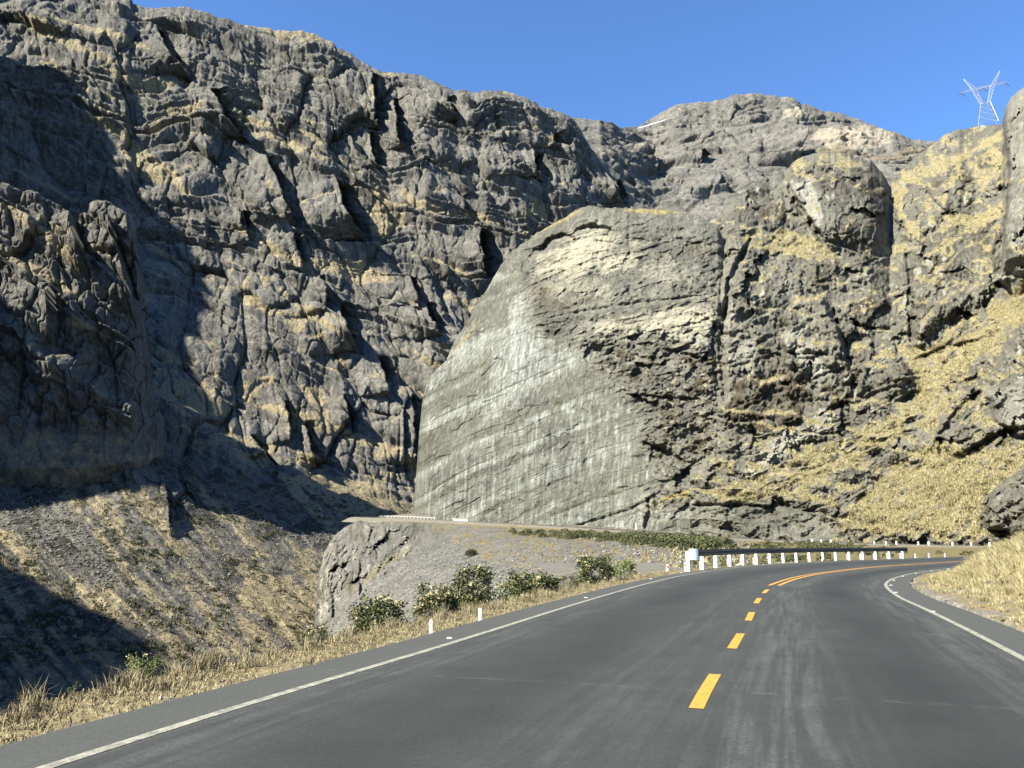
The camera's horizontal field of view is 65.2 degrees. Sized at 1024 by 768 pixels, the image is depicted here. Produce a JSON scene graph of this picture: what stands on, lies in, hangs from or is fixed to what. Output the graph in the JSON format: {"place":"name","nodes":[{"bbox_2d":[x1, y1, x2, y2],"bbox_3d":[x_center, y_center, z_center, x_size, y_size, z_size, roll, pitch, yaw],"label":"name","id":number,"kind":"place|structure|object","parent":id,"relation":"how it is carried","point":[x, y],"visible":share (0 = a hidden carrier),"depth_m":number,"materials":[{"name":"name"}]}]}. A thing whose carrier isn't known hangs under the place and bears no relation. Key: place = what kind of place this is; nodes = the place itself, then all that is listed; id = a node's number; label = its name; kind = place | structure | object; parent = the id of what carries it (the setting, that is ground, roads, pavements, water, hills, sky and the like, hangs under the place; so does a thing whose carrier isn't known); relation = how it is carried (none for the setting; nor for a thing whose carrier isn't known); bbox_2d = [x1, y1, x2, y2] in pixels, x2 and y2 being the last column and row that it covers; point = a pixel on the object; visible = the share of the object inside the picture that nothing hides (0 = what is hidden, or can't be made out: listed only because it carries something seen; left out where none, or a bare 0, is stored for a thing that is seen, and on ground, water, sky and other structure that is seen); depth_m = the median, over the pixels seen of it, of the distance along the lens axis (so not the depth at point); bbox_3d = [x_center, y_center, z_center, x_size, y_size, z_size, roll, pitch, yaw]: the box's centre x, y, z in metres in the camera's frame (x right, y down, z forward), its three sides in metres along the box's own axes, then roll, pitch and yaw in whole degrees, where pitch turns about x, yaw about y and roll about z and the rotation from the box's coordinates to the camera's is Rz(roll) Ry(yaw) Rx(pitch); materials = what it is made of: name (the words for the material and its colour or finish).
{"place":"outdoors","nodes":[
{"label":"outdoors","id":0,"kind":"place"},
{"bbox_2d":[0,0,630,715],"bbox_3d":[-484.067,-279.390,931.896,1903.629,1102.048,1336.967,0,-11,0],"label":"mountain","id":1,"kind":"structure","parent":0,"point":[330,238],"depth_m":766.63,"materials":[{"name":"grey stone"}]},
{"bbox_2d":[0,182,166,486],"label":"rock buttress","id":2,"kind":"object","parent":1,"relation":"attached to","point":[78,405],"visible":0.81,"depth_m":402.88,"materials":[{"name":"grey stone"}]},
{"bbox_2d":[6,498,287,596],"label":"power line","id":3,"kind":"object","parent":1,"relation":"on","point":[131,556],"visible":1,"depth_m":234.02,"materials":[{"name":"metal"}]},
{"bbox_2d":[5,484,305,587],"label":"power line","id":4,"kind":"object","parent":1,"relation":"on","point":[139,545],"visible":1,"depth_m":243.12,"materials":[{"name":"metal"}]},
{"bbox_2d":[2,470,316,577],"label":"power line","id":5,"kind":"object","parent":1,"relation":"on","point":[140,534],"visible":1,"depth_m":224.97,"materials":[{"name":"metal"}]},
{"bbox_2d":[0,444,409,664],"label":"slope shrubs","id":6,"kind":"object","parent":1,"relation":"on","point":[146,647],"visible":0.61,"depth_m":330.00,"materials":[{"name":"beige plant"}]},
{"bbox_2d":[0,444,410,701],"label":"talus stones","id":7,"kind":"object","parent":1,"relation":"on","point":[75,556],"visible":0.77,"depth_m":345.44,"materials":[{"name":"grey stone"}]},
{"bbox_2d":[0,445,412,665],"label":"slope grass","id":8,"kind":"structure","parent":1,"relation":"on","point":[117,579],"depth_m":328.72,"materials":[{"name":"plant"}]},
{"bbox_2d":[0,562,795,745],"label":"verge","id":9,"kind":"structure","parent":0,"point":[263,669],"depth_m":8.45,"materials":[{"name":"plant"}]},
{"bbox_2d":[64,681,90,699],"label":"shrub","id":10,"kind":"object","parent":9,"relation":"on","point":[70,692],"visible":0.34,"depth_m":7.85,"materials":[{"name":"green plant"}]},
{"bbox_2d":[125,651,163,682],"bbox_3d":[-3.969,3.110,8.614,0.422,0.457,0.382,0,-11,0],"label":"shrub","id":11,"kind":"object","parent":9,"relation":"on","point":[134,660],"visible":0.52,"depth_m":8.61,"materials":[{"name":"green plant"}]},
{"bbox_2d":[299,623,332,647],"bbox_3d":[-3.005,4.016,12.288,0.575,0.685,0.489,0,-11,0],"label":"shrub","id":12,"kind":"object","parent":9,"relation":"on","point":[321,632],"visible":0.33,"depth_m":12.27,"materials":[{"name":"green plant"}]},
{"bbox_2d":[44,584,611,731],"bbox_3d":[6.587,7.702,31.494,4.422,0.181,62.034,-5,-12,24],"label":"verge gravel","id":13,"kind":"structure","parent":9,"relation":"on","point":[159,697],"depth_m":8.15,"materials":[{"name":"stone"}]},
{"bbox_2d":[21,569,676,703],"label":"seed stalks","id":14,"kind":"object","parent":9,"relation":"on","point":[240,662],"visible":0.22,"depth_m":9.67,"materials":[{"name":"plant"}]},
{"bbox_2d":[344,589,410,633],"bbox_3d":[-2.475,4.402,14.644,1.131,1.258,1.051,4,-12,-21],"label":"shrub","id":15,"kind":"object","parent":9,"relation":"on","point":[378,609],"visible":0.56,"depth_m":14.54,"materials":[{"name":"green plant"}]},
{"bbox_2d":[0,560,792,725],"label":"grass tufts","id":16,"kind":"object","parent":9,"relation":"on","point":[196,664],"visible":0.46,"depth_m":9.21,"materials":[{"name":"plant"}]},
{"bbox_2d":[429,620,432,633],"bbox_3d":[-1.278,3.836,12.629,0.043,0.231,0.043,3,-12,-17],"label":"marker post","id":17,"kind":"object","parent":9,"relation":"on","point":[431,626],"visible":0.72,"depth_m":12.62,"materials":[{"name":"white paint"}]},
{"bbox_2d":[409,579,463,621],"bbox_3d":[-1.614,4.884,17.371,1.092,1.285,1.104,-11,-16,43],"label":"shrub","id":18,"kind":"object","parent":9,"relation":"on","point":[447,597],"visible":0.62,"depth_m":17.25,"materials":[{"name":"green plant"}]},
{"bbox_2d":[450,559,497,610],"bbox_3d":[-0.964,5.294,19.978,1.258,1.799,1.117,0,-11,0],"label":"shrub","id":19,"kind":"object","parent":9,"relation":"on","point":[468,596],"visible":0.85,"depth_m":19.85,"materials":[{"name":"green plant"}]},
{"bbox_2d":[478,608,481,620],"bbox_3d":[-0.581,4.202,14.535,0.049,0.260,0.049,3,-12,-17],"label":"marker post","id":20,"kind":"object","parent":9,"relation":"on","point":[479,614],"visible":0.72,"depth_m":14.52,"materials":[{"name":"white paint"}]},
{"bbox_2d":[494,567,560,601],"bbox_3d":[0.434,6.170,23.719,1.922,1.459,1.767,-6,-13,28],"label":"shrub","id":21,"kind":"object","parent":9,"relation":"on","point":[529,585],"visible":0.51,"depth_m":23.47,"materials":[{"name":"green plant"}]},
{"bbox_2d":[551,573,580,589],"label":"shrub","id":22,"kind":"object","parent":9,"relation":"on","point":[561,578],"visible":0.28,"depth_m":26.93,"materials":[{"name":"green plant"}]},
{"bbox_2d":[571,552,616,585],"bbox_3d":[3.241,7.463,31.305,1.837,1.748,1.578,0,-11,0],"label":"shrub","id":23,"kind":"object","parent":9,"relation":"on","point":[585,563],"visible":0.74,"depth_m":31.10,"materials":[{"name":"green plant"}]},
{"bbox_2d":[612,558,639,577],"bbox_3d":[4.940,8.366,35.337,1.358,1.365,1.114,0,-11,0],"label":"shrub","id":24,"kind":"object","parent":9,"relation":"on","point":[625,566],"visible":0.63,"depth_m":35.22,"materials":[{"name":"green plant"}]},
{"bbox_2d":[690,557,699,569],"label":"shrub","id":25,"kind":"object","parent":9,"relation":"on","point":[694,563],"visible":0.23,"depth_m":49.41,"materials":[{"name":"green plant"}]},
{"bbox_2d":[706,556,713,567],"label":"shrub","id":26,"kind":"object","parent":9,"relation":"on","point":[709,562],"visible":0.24,"depth_m":51.77,"materials":[{"name":"green plant"}]},
{"bbox_2d":[719,555,732,566],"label":"shrub","id":27,"kind":"object","parent":9,"relation":"on","point":[722,563],"visible":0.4,"depth_m":53.73,"materials":[{"name":"green plant"}]},
{"bbox_2d":[737,555,750,564],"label":"shrub","id":28,"kind":"object","parent":9,"relation":"on","point":[744,559],"visible":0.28,"depth_m":56.36,"materials":[{"name":"green plant"}]},
{"bbox_2d":[758,554,767,563],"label":"shrub","id":29,"kind":"object","parent":9,"relation":"on","point":[764,560],"visible":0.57,"depth_m":58.76,"materials":[{"name":"green plant"}]},
{"bbox_2d":[686,547,907,571],"bbox_3d":[22.356,12.920,60.169,3.826,1.263,47.319,-9,-14,37],"label":"guardrail","id":30,"kind":"object","parent":9,"relation":"on","point":[693,554],"visible":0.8,"depth_m":58.40,"materials":[{"name":"white paint"}]},
{"bbox_2d":[0,517,1023,767],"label":"road","id":31,"kind":"structure","parent":0,"point":[856,667],"depth_m":7.05,"materials":[{"name":"grey asphalt"}]},
{"bbox_2d":[36,541,939,767],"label":"road marking","id":32,"kind":"object","parent":31,"relation":"on","point":[112,746],"visible":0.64,"depth_m":6.67,"materials":[{"name":"white paint"}]},
{"bbox_2d":[689,674,720,708],"bbox_3d":[1.770,2.778,7.283,0.126,0.001,1.813,-4,-12,18],"label":"dash","id":33,"kind":"object","parent":31,"relation":"on","point":[701,697],"visible":1,"depth_m":7.14,"materials":[{"name":"yellow paint"}]},
{"bbox_2d":[727,633,743,648],"bbox_3d":[3.080,3.517,10.974,0.120,0.001,1.812,-4,-12,19],"label":"dash","id":34,"kind":"object","parent":31,"relation":"on","point":[736,640],"visible":1,"depth_m":10.90,"materials":[{"name":"yellow paint"}]},
{"bbox_2d":[745,612,754,620],"bbox_3d":[4.369,4.256,14.673,0.122,0.001,1.812,-4,-12,18],"label":"dash","id":35,"kind":"object","parent":31,"relation":"on","point":[750,615],"visible":1,"depth_m":14.58,"materials":[{"name":"yellow paint"}]},
{"bbox_2d":[631,530,961,585],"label":"double line","id":36,"kind":"object","parent":31,"relation":"on","point":[829,572],"visible":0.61,"depth_m":34.67,"materials":[{"name":"yellow paint"}]},
{"bbox_2d":[674,533,955,584],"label":"double line","id":37,"kind":"object","parent":31,"relation":"on","point":[822,572],"visible":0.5,"depth_m":35.26,"materials":[{"name":"yellow paint"}]},
{"bbox_2d":[621,529,1023,660],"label":"road marking","id":38,"kind":"object","parent":31,"relation":"on","point":[1008,650],"visible":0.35,"depth_m":12.82,"materials":[{"name":"white paint"}]},
{"bbox_2d":[382,513,688,533],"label":"shoulder","id":39,"kind":"object","parent":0,"point":[411,514],"visible":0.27,"depth_m":269.32},
{"bbox_2d":[380,516,689,532],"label":"fallen rocks","id":40,"kind":"object","parent":39,"relation":"on","point":[548,524],"visible":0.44,"depth_m":265.86,"materials":[{"name":"stone"}]},
{"bbox_2d":[413,205,724,532],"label":"cliff","id":41,"kind":"structure","parent":0,"point":[531,412],"depth_m":294.45,"materials":[{"name":"grey stone"}]},
{"bbox_2d":[579,332,715,529],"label":"cliff scrub","id":42,"kind":"object","parent":41,"relation":"on","point":[672,435],"visible":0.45,"depth_m":255.95,"materials":[{"name":"brown plant"}]},
{"bbox_2d":[132,0,1023,140],"label":"sky","id":43,"kind":"structure","parent":0,"point":[899,66],"materials":[{"name":"blue"}]},
{"bbox_2d":[312,520,987,641],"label":"embankment","id":44,"kind":"structure","parent":0,"point":[358,555],"depth_m":215.15,"materials":[{"name":"grey stone"}]},
{"bbox_2d":[464,549,477,555],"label":"shrub","id":45,"kind":"object","parent":44,"relation":"on","point":[468,552],"visible":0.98,"depth_m":193.92,"materials":[{"name":"green plant"}]},
{"bbox_2d":[319,523,750,641],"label":"scree stones","id":46,"kind":"object","parent":44,"relation":"on","point":[666,560],"visible":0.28,"depth_m":168.70,"materials":[{"name":"grey stone"}]},
{"bbox_2d":[339,524,752,609],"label":"slope tufts","id":47,"kind":"object","parent":44,"relation":"on","point":[645,557],"visible":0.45,"depth_m":108.40,"materials":[{"name":"plant"}]},
{"bbox_2d":[509,528,737,550],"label":"shrub belt","id":48,"kind":"object","parent":44,"relation":"on","point":[681,541],"visible":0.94,"depth_m":148.96,"materials":[{"name":"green plant"}]},
{"bbox_2d":[738,539,993,561],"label":"shrub patch","id":49,"kind":"object","parent":44,"relation":"on","point":[798,544],"visible":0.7,"depth_m":113.58,"materials":[{"name":"green plant"}]},
{"bbox_2d":[341,517,991,547],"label":"shoulder","id":50,"kind":"object","parent":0,"point":[366,519],"visible":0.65,"depth_m":263.95},
{"bbox_2d":[387,516,434,519],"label":"guardrail","id":51,"kind":"object","parent":50,"relation":"on","point":[413,516],"visible":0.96,"depth_m":302.33,"materials":[{"name":"metal"}]},
{"bbox_2d":[573,93,936,220],"bbox_3d":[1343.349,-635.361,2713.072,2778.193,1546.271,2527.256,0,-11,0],"label":"distant peak","id":52,"kind":"structure","parent":0,"point":[707,161],"depth_m":2571.45,"materials":[{"name":"grey stone"}]},
{"bbox_2d":[535,554,1023,631],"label":"bank","id":53,"kind":"structure","parent":0,"point":[955,599],"depth_m":20.21,"materials":[{"name":"soil"}]},
{"bbox_2d":[914,527,1023,624],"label":"bank grass","id":54,"kind":"structure","parent":53,"relation":"on","point":[1008,549],"depth_m":20.99,"materials":[{"name":"beige plant"}]},
{"bbox_2d":[690,87,1023,545],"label":"hillside","id":55,"kind":"structure","parent":0,"point":[810,363],"depth_m":252.16,"materials":[{"name":"grey stone"}]},
{"bbox_2d":[690,130,1023,547],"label":"hill tussocks","id":56,"kind":"object","parent":55,"relation":"on","point":[927,508],"visible":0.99,"depth_m":200.14,"materials":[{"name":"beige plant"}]},
{"bbox_2d":[690,165,1023,544],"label":"hillside scrub","id":57,"kind":"object","parent":55,"relation":"on","point":[961,431],"visible":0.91,"depth_m":208.56,"materials":[{"name":"beige plant"}]},
{"bbox_2d":[959,70,1007,126],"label":"pylon","id":58,"kind":"object","parent":55,"relation":"on","point":[991,106],"visible":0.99,"depth_m":458.40,"materials":[{"name":"silver metal"}]}
]}

